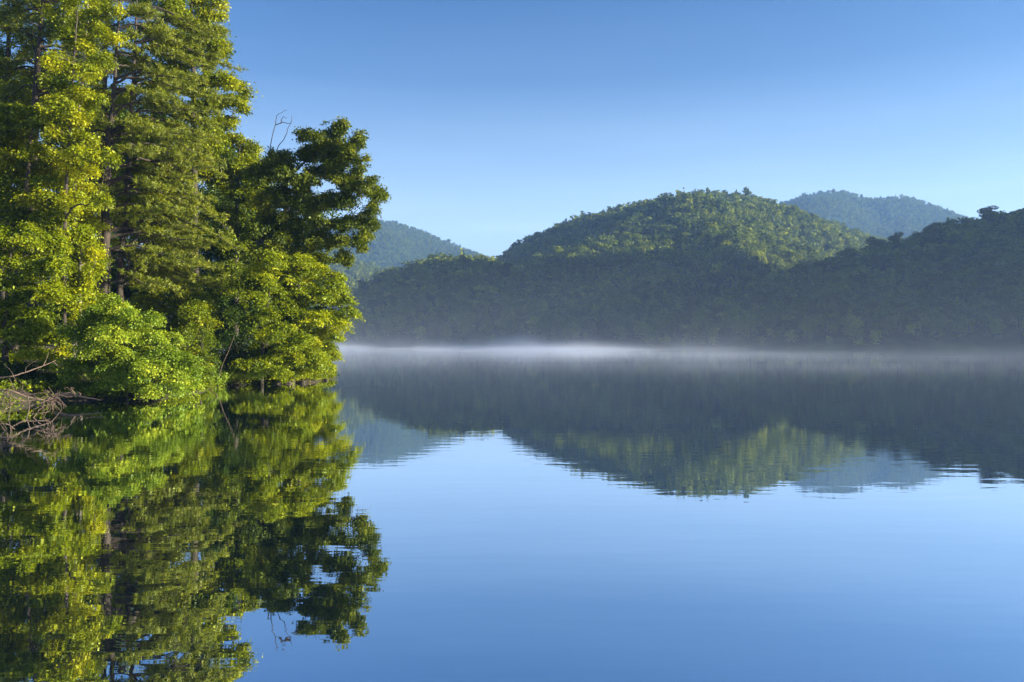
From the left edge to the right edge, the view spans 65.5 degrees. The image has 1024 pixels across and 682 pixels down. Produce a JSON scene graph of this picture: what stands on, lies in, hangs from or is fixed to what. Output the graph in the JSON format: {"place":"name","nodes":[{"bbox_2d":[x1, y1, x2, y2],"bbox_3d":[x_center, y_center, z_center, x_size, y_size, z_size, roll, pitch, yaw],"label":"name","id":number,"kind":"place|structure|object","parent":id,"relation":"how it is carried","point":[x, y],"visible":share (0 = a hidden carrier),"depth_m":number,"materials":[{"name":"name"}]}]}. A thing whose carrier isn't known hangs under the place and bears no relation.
{"place":"outdoors","nodes":[
{"label":"outdoors","id":0,"kind":"place"},
{"bbox_2d":[0,389,60,410],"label":"driftwood","id":1,"kind":"object","parent":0,"point":[22,395],"visible":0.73,"depth_m":28.61,"materials":[{"name":"brown wood"}]},
{"bbox_2d":[0,341,337,403],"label":"ground","id":2,"kind":"structure","parent":0,"point":[25,399],"depth_m":35.54,"materials":[{"name":"soil"}]},
{"bbox_2d":[0,0,58,340],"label":"beech tree","id":3,"kind":"object","parent":2,"relation":"on","point":[26,48],"visible":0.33,"depth_m":57.49,"materials":[{"name":"green plant"}]},
{"bbox_2d":[0,357,61,386],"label":"shore bush","id":4,"kind":"object","parent":2,"relation":"on","point":[18,368],"visible":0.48,"depth_m":36.29,"materials":[{"name":"green plant"}]},
{"bbox_2d":[0,352,62,377],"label":"driftwood","id":5,"kind":"object","parent":2,"relation":"on","point":[29,370],"visible":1,"depth_m":30.15,"materials":[{"name":"brown wood"}]},
{"bbox_2d":[0,59,66,331],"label":"forest tree","id":6,"kind":"object","parent":2,"relation":"on","point":[41,69],"visible":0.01,"depth_m":72.83,"materials":[{"name":"green plant"}]},
{"bbox_2d":[0,220,82,372],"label":"maple tree","id":7,"kind":"object","parent":2,"relation":"on","point":[34,323],"visible":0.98,"depth_m":36.95,"materials":[{"name":"green plant"}]},
{"bbox_2d":[0,101,84,351],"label":"maple tree","id":8,"kind":"object","parent":2,"relation":"on","point":[14,149],"visible":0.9,"depth_m":41.91,"materials":[{"name":"green plant"}]},
{"bbox_2d":[0,0,109,358],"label":"deciduous tree","id":9,"kind":"object","parent":2,"relation":"on","point":[7,64],"visible":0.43,"depth_m":48.81,"materials":[{"name":"green plant"}]},
{"bbox_2d":[43,222,112,358],"bbox_3d":[-22.585,-2.207,41.997,3.440,8.319,3.515,0,0,0],"label":"young tree","id":10,"kind":"object","parent":2,"relation":"on","point":[80,236],"visible":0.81,"depth_m":41.55,"materials":[{"name":"green plant"}]},
{"bbox_2d":[28,0,130,370],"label":"young tree","id":11,"kind":"object","parent":2,"relation":"on","point":[72,91],"visible":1,"depth_m":40.98,"materials":[{"name":"green plant"}]},
{"bbox_2d":[45,150,116,356],"bbox_3d":[-23.108,-4.289,42.828,3.582,12.251,5.258,0,0,-26],"label":"maple tree","id":12,"kind":"object","parent":2,"relation":"on","point":[81,214],"visible":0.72,"depth_m":42.03,"materials":[{"name":"green plant"}]},
{"bbox_2d":[58,387,103,399],"bbox_3d":[-17.074,2.035,31.046,2.580,0.479,0.567,0,0,23],"label":"driftwood","id":13,"kind":"object","parent":2,"relation":"on","point":[76,396],"visible":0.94,"depth_m":31.20,"materials":[{"name":"brown wood"}]},
{"bbox_2d":[40,0,123,361],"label":"young tree","id":14,"kind":"object","parent":2,"relation":"on","point":[79,24],"visible":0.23,"depth_m":46.57,"materials":[{"name":"green plant"}]},
{"bbox_2d":[37,81,136,344],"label":"forest tree","id":15,"kind":"object","parent":2,"relation":"on","point":[112,286],"visible":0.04,"depth_m":67.21,"materials":[{"name":"green plant"}]},
{"bbox_2d":[22,0,183,333],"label":"beech tree","id":16,"kind":"object","parent":2,"relation":"on","point":[121,97],"visible":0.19,"depth_m":56.52,"materials":[{"name":"green plant"}]},
{"bbox_2d":[49,289,206,401],"bbox_3d":[-17.102,0.232,35.725,7.690,5.135,5.056,0,0,29],"label":"shore bush","id":17,"kind":"object","parent":2,"relation":"on","point":[108,348],"visible":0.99,"depth_m":35.09,"materials":[{"name":"green plant"}]},
{"bbox_2d":[64,0,227,364],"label":"pine tree","id":18,"kind":"object","parent":2,"relation":"on","point":[142,125],"visible":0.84,"depth_m":43.80,"materials":[{"name":"green plant"}]},
{"bbox_2d":[111,106,186,349],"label":"forest tree","id":19,"kind":"object","parent":2,"relation":"on","point":[127,287],"visible":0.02,"depth_m":70.22,"materials":[{"name":"green plant"}]},
{"bbox_2d":[111,200,220,346],"bbox_3d":[-22.566,-3.780,51.804,8.328,10.983,5.808,0,0,0],"label":"young tree","id":20,"kind":"object","parent":2,"relation":"on","point":[144,302],"visible":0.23,"depth_m":51.09,"materials":[{"name":"green plant"}]},
{"bbox_2d":[0,345,338,403],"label":"undergrowth","id":21,"kind":"object","parent":2,"relation":"on","point":[319,376],"visible":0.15,"depth_m":35.62,"materials":[{"name":"green plant"}]},
{"bbox_2d":[109,0,247,360],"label":"pine tree","id":22,"kind":"object","parent":2,"relation":"on","point":[191,25],"visible":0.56,"depth_m":46.00,"materials":[{"name":"green plant"}]},
{"bbox_2d":[138,125,240,354],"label":"forest tree","id":23,"kind":"object","parent":2,"relation":"on","point":[208,255],"visible":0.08,"depth_m":68.44,"materials":[{"name":"green plant"}]},
{"bbox_2d":[168,298,222,376],"bbox_3d":[-17.211,0.053,43.374,3.054,5.019,3.965,0,0,-15],"label":"shore bush","id":24,"kind":"object","parent":2,"relation":"on","point":[191,311],"visible":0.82,"depth_m":43.56,"materials":[{"name":"green plant"}]},
{"bbox_2d":[149,0,262,346],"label":"tulip tree","id":25,"kind":"object","parent":2,"relation":"on","point":[226,82],"visible":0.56,"depth_m":55.88,"materials":[{"name":"green plant"}]},
{"bbox_2d":[201,365,231,385],"bbox_3d":[-16.858,1.936,45.133,2.245,1.340,3.057,0,0,-28],"label":"fern clump","id":26,"kind":"object","parent":2,"relation":"on","point":[222,377],"visible":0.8,"depth_m":45.09,"materials":[{"name":"green plant"}]},
{"bbox_2d":[198,293,252,371],"bbox_3d":[-16.855,-0.228,46.389,3.502,5.595,3.287,0,0,0],"label":"shore bush","id":27,"kind":"object","parent":2,"relation":"on","point":[225,339],"visible":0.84,"depth_m":46.34,"materials":[{"name":"green plant"}]},
{"bbox_2d":[188,152,282,355],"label":"forest tree","id":28,"kind":"object","parent":2,"relation":"on","point":[244,335],"depth_m":70.73,"materials":[{"name":"green plant"}]},
{"bbox_2d":[199,130,280,355],"bbox_3d":[-19.982,-6.995,58.065,7.817,17.645,5.782,0,0,0],"label":"ash tree","id":29,"kind":"object","parent":2,"relation":"on","point":[237,194],"visible":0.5,"depth_m":57.61,"materials":[{"name":"green plant"}]},
{"bbox_2d":[224,365,265,383],"bbox_3d":[-15.964,2.032,46.809,2.362,1.298,4.321,0,0,-30],"label":"fern clump","id":30,"kind":"object","parent":2,"relation":"on","point":[235,374],"visible":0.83,"depth_m":46.10,"materials":[{"name":"green plant"}]},
{"bbox_2d":[229,247,315,384],"bbox_3d":[-13.970,-1.151,47.166,5.504,8.568,4.995,0,0,0],"label":"sapling tree","id":31,"kind":"object","parent":2,"relation":"on","point":[257,275],"visible":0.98,"depth_m":46.41,"materials":[{"name":"green plant"}]},
{"bbox_2d":[258,372,305,381],"bbox_3d":[-14.459,2.088,49.402,2.813,1.708,3.206,0,0,41],"label":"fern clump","id":32,"kind":"object","parent":2,"relation":"on","point":[269,377],"visible":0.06,"depth_m":48.70,"materials":[{"name":"green plant"}]},
{"bbox_2d":[225,203,342,357],"bbox_3d":[-18.839,-4.223,66.025,10.158,16.275,9.060,0,0,0],"label":"forest tree","id":33,"kind":"object","parent":2,"relation":"on","point":[249,262],"visible":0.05,"depth_m":64.13,"materials":[{"name":"green plant"}]},
{"bbox_2d":[257,251,367,383],"bbox_3d":[-12.285,-1.311,49.213,6.897,8.284,5.848,0,0,0],"label":"hornbeam tree","id":34,"kind":"object","parent":2,"relation":"on","point":[296,279],"visible":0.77,"depth_m":48.32,"materials":[{"name":"green plant"}]},
{"bbox_2d":[241,110,390,346],"bbox_3d":[-12.548,-6.289,51.239,9.531,17.182,5.556,0,0,0],"label":"oak tree","id":35,"kind":"object","parent":2,"relation":"on","point":[332,152],"visible":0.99,"depth_m":50.26,"materials":[{"name":"green plant"}]},
{"bbox_2d":[295,349,345,380],"bbox_3d":[-13.120,1.631,50.889,4.140,2.496,4.246,0,0,34],"label":"hemlock shrub","id":36,"kind":"object","parent":2,"relation":"on","point":[335,356],"visible":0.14,"depth_m":50.81,"materials":[{"name":"green plant"}]},
{"bbox_2d":[0,346,1023,681],"bbox_3d":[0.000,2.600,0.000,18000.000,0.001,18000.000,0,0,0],"label":"water","id":37,"kind":"structure","parent":0,"point":[562,514],"depth_m":11.41,"materials":[{"name":"blue liquid"}]},
{"bbox_2d":[22,389,29,418],"bbox_3d":[-16.424,2.177,26.953,0.204,1.017,1.719,0,0,-35],"label":"driftwood","id":38,"kind":"object","parent":37,"relation":"on","point":[28,401],"visible":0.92,"depth_m":27.20,"materials":[{"name":"brown wood"}]},
{"bbox_2d":[21,391,44,417],"bbox_3d":[-16.503,2.217,27.477,0.640,0.889,2.203,0,0,-35],"label":"driftwood","id":39,"kind":"object","parent":37,"relation":"in","point":[36,399],"visible":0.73,"depth_m":27.79,"materials":[{"name":"brown wood"}]},
{"bbox_2d":[20,388,72,416],"bbox_3d":[-15.983,2.082,27.367,1.772,1.030,1.197,0,0,13],"label":"driftwood","id":40,"kind":"object","parent":37,"relation":"on","point":[53,397],"visible":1,"depth_m":27.46,"materials":[{"name":"brown wood"}]},
{"bbox_2d":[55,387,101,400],"bbox_3d":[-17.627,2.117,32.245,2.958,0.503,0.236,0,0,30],"label":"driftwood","id":41,"kind":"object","parent":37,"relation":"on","point":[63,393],"visible":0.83,"depth_m":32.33,"materials":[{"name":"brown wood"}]},
{"bbox_2d":[0,0,1023,257],"label":"sky","id":42,"kind":"structure","parent":0,"point":[490,125],"materials":[{"name":"blue"}]},
{"bbox_2d":[23,193,1023,348],"bbox_3d":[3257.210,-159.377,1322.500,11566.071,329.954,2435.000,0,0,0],"label":"hills","id":43,"kind":"structure","parent":0,"point":[979,338],"depth_m":350.29,"materials":[{"name":"green plant"}]},
{"bbox_2d":[316,253,388,304],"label":"forest","id":44,"kind":"object","parent":43,"relation":"on","point":[367,272],"visible":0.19,"depth_m":1038.92,"materials":[{"name":"green plant"}]},
{"bbox_2d":[318,219,485,268],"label":"forest","id":45,"kind":"object","parent":43,"relation":"on","point":[396,232],"visible":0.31,"depth_m":1833.40,"materials":[{"name":"green plant"}]},
{"bbox_2d":[310,248,595,343],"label":"forest","id":46,"kind":"object","parent":43,"relation":"on","point":[444,265],"visible":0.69,"depth_m":401.51,"materials":[{"name":"green plant"}]},
{"bbox_2d":[457,255,471,267],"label":"pine tree","id":47,"kind":"object","parent":43,"relation":"on","point":[463,259],"visible":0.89,"depth_m":447.84,"materials":[{"name":"green plant"}]},
{"bbox_2d":[471,257,491,271],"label":"broadleaf tree","id":48,"kind":"object","parent":43,"relation":"on","point":[480,262],"visible":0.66,"depth_m":450.55,"materials":[{"name":"green plant"}]},
{"bbox_2d":[503,263,518,277],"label":"broadleaf tree","id":49,"kind":"object","parent":43,"relation":"on","point":[513,271],"visible":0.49,"depth_m":452.85,"materials":[{"name":"green plant"}]},
{"bbox_2d":[513,308,527,338],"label":"pine tree","id":50,"kind":"object","parent":43,"relation":"on","point":[519,313],"visible":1,"depth_m":359.85,"materials":[{"name":"green plant"}]},
{"bbox_2d":[571,256,590,269],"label":"pine tree","id":51,"kind":"object","parent":43,"relation":"on","point":[580,262],"visible":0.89,"depth_m":452.12,"materials":[{"name":"green plant"}]},
{"bbox_2d":[573,244,589,254],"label":"broadleaf tree","id":52,"kind":"object","parent":43,"relation":"on","point":[581,248],"visible":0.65,"depth_m":483.98,"materials":[{"name":"green plant"}]},
{"bbox_2d":[616,224,631,235],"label":"pine tree","id":53,"kind":"object","parent":43,"relation":"on","point":[623,228],"visible":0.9,"depth_m":554.22,"materials":[{"name":"green plant"}]},
{"bbox_2d":[494,187,904,342],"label":"forest","id":54,"kind":"object","parent":43,"relation":"on","point":[743,223],"visible":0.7,"depth_m":507.50,"materials":[{"name":"green plant"}]},
{"bbox_2d":[710,234,724,253],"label":"pine tree","id":55,"kind":"object","parent":43,"relation":"on","point":[718,238],"visible":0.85,"depth_m":462.45,"materials":[{"name":"green plant"}]},
{"bbox_2d":[739,308,760,341],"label":"broadleaf tree","id":56,"kind":"object","parent":43,"relation":"on","point":[749,318],"visible":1,"depth_m":282.18,"materials":[{"name":"green plant"}]},
{"bbox_2d":[755,242,767,255],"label":"broadleaf tree","id":57,"kind":"object","parent":43,"relation":"on","point":[759,245],"visible":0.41,"depth_m":498.57,"materials":[{"name":"green plant"}]},
{"bbox_2d":[761,309,776,334],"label":"broadleaf tree","id":58,"kind":"object","parent":43,"relation":"on","point":[768,313],"visible":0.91,"depth_m":284.39,"materials":[{"name":"green plant"}]},
{"bbox_2d":[786,262,808,278],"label":"pine tree","id":59,"kind":"object","parent":43,"relation":"on","point":[798,269],"visible":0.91,"depth_m":347.15,"materials":[{"name":"green plant"}]},
{"bbox_2d":[788,295,814,338],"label":"pine tree","id":60,"kind":"object","parent":43,"relation":"on","point":[798,305],"visible":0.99,"depth_m":271.59,"materials":[{"name":"green plant"}]},
{"bbox_2d":[799,316,816,342],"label":"broadleaf tree","id":61,"kind":"object","parent":43,"relation":"on","point":[808,326],"visible":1,"depth_m":266.35,"materials":[{"name":"green plant"}]},
{"bbox_2d":[804,258,819,269],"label":"broadleaf tree","id":62,"kind":"object","parent":43,"relation":"on","point":[811,264],"visible":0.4,"depth_m":367.07,"materials":[{"name":"green plant"}]},
{"bbox_2d":[802,314,826,332],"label":"broadleaf tree","id":63,"kind":"object","parent":43,"relation":"on","point":[818,323],"visible":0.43,"depth_m":274.94,"materials":[{"name":"green plant"}]},
{"bbox_2d":[814,256,837,271],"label":"pine tree","id":64,"kind":"object","parent":43,"relation":"on","point":[825,263],"visible":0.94,"depth_m":357.58,"materials":[{"name":"green plant"}]},
{"bbox_2d":[640,208,1023,346],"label":"forest","id":65,"kind":"object","parent":43,"relation":"on","point":[970,230],"visible":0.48,"depth_m":333.86,"materials":[{"name":"green plant"}]},
{"bbox_2d":[832,254,846,263],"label":"broadleaf tree","id":66,"kind":"object","parent":43,"relation":"on","point":[841,258],"visible":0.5,"depth_m":373.52,"materials":[{"name":"green plant"}]},
{"bbox_2d":[836,247,854,259],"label":"pine tree","id":67,"kind":"object","parent":43,"relation":"on","point":[843,253],"visible":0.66,"depth_m":377.34,"materials":[{"name":"green plant"}]},
{"bbox_2d":[836,314,857,338],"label":"broadleaf tree","id":68,"kind":"object","parent":43,"relation":"on","point":[843,322],"visible":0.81,"depth_m":263.25,"materials":[{"name":"green plant"}]},
{"bbox_2d":[856,307,876,339],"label":"pine tree","id":69,"kind":"object","parent":43,"relation":"on","point":[866,314],"visible":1,"depth_m":258.66,"materials":[{"name":"green plant"}]},
{"bbox_2d":[779,189,968,238],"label":"forest","id":70,"kind":"object","parent":43,"relation":"on","point":[818,197],"visible":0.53,"depth_m":1663.35,"materials":[{"name":"green plant"}]},
{"bbox_2d":[865,236,885,250],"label":"pine tree","id":71,"kind":"object","parent":43,"relation":"on","point":[873,241],"visible":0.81,"depth_m":391.94,"materials":[{"name":"green plant"}]},
{"bbox_2d":[869,311,885,337],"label":"broadleaf tree","id":72,"kind":"object","parent":43,"relation":"on","point":[877,325],"visible":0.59,"depth_m":261.43,"materials":[{"name":"green plant"}]},
{"bbox_2d":[887,232,903,246],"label":"pine tree","id":73,"kind":"object","parent":43,"relation":"on","point":[895,238],"visible":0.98,"depth_m":386.44,"materials":[{"name":"green plant"}]},
{"bbox_2d":[902,306,915,329],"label":"broadleaf tree","id":74,"kind":"object","parent":43,"relation":"on","point":[905,316],"visible":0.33,"depth_m":266.97,"materials":[{"name":"green plant"}]},
{"bbox_2d":[907,238,920,246],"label":"broadleaf tree","id":75,"kind":"object","parent":43,"relation":"on","point":[915,240],"visible":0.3,"depth_m":376.33,"materials":[{"name":"green plant"}]},
{"bbox_2d":[904,305,928,340],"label":"pine tree","id":76,"kind":"object","parent":43,"relation":"on","point":[912,313],"visible":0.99,"depth_m":258.81,"materials":[{"name":"green plant"}]},
{"bbox_2d":[907,312,929,339],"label":"broadleaf tree","id":77,"kind":"object","parent":43,"relation":"on","point":[921,322],"visible":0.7,"depth_m":260.17,"materials":[{"name":"green plant"}]},
{"bbox_2d":[920,232,940,243],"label":"tree","id":78,"kind":"object","parent":43,"relation":"on","point":[930,237],"visible":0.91,"depth_m":370.17,"materials":[{"name":"green plant"}]},
{"bbox_2d":[925,222,940,235],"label":"pine tree","id":79,"kind":"object","parent":43,"relation":"on","point":[933,226],"visible":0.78,"depth_m":389.96,"materials":[{"name":"green plant"}]},
{"bbox_2d":[976,205,998,217],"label":"pine tree","id":80,"kind":"object","parent":43,"relation":"on","point":[982,211],"visible":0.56,"depth_m":449.42,"materials":[{"name":"brown plant"}]},
{"bbox_2d":[978,306,1006,337],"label":"broadleaf tree","id":81,"kind":"object","parent":43,"relation":"on","point":[986,315],"visible":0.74,"depth_m":255.63,"materials":[{"name":"green plant"}]},
{"bbox_2d":[988,316,1006,341],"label":"broadleaf tree","id":82,"kind":"object","parent":43,"relation":"on","point":[997,328],"visible":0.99,"depth_m":252.10,"materials":[{"name":"green plant"}]},
{"bbox_2d":[990,302,1007,336],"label":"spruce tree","id":83,"kind":"object","parent":43,"relation":"on","point":[999,320],"visible":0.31,"depth_m":255.88,"materials":[{"name":"green plant"}]},
{"bbox_2d":[999,310,1010,341],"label":"pine tree","id":84,"kind":"object","parent":43,"relation":"on","point":[1005,317],"visible":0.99,"depth_m":250.95,"materials":[{"name":"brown plant"}]},
{"bbox_2d":[1004,303,1023,342],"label":"pine tree","id":85,"kind":"object","parent":43,"relation":"on","point":[1016,311],"visible":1,"depth_m":247.94,"materials":[{"name":"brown plant"}]},
{"bbox_2d":[1011,317,1023,331],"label":"broadleaf tree","id":86,"kind":"object","parent":43,"relation":"on","point":[1021,323],"visible":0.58,"depth_m":255.05,"materials":[{"name":"green plant"}]}
]}

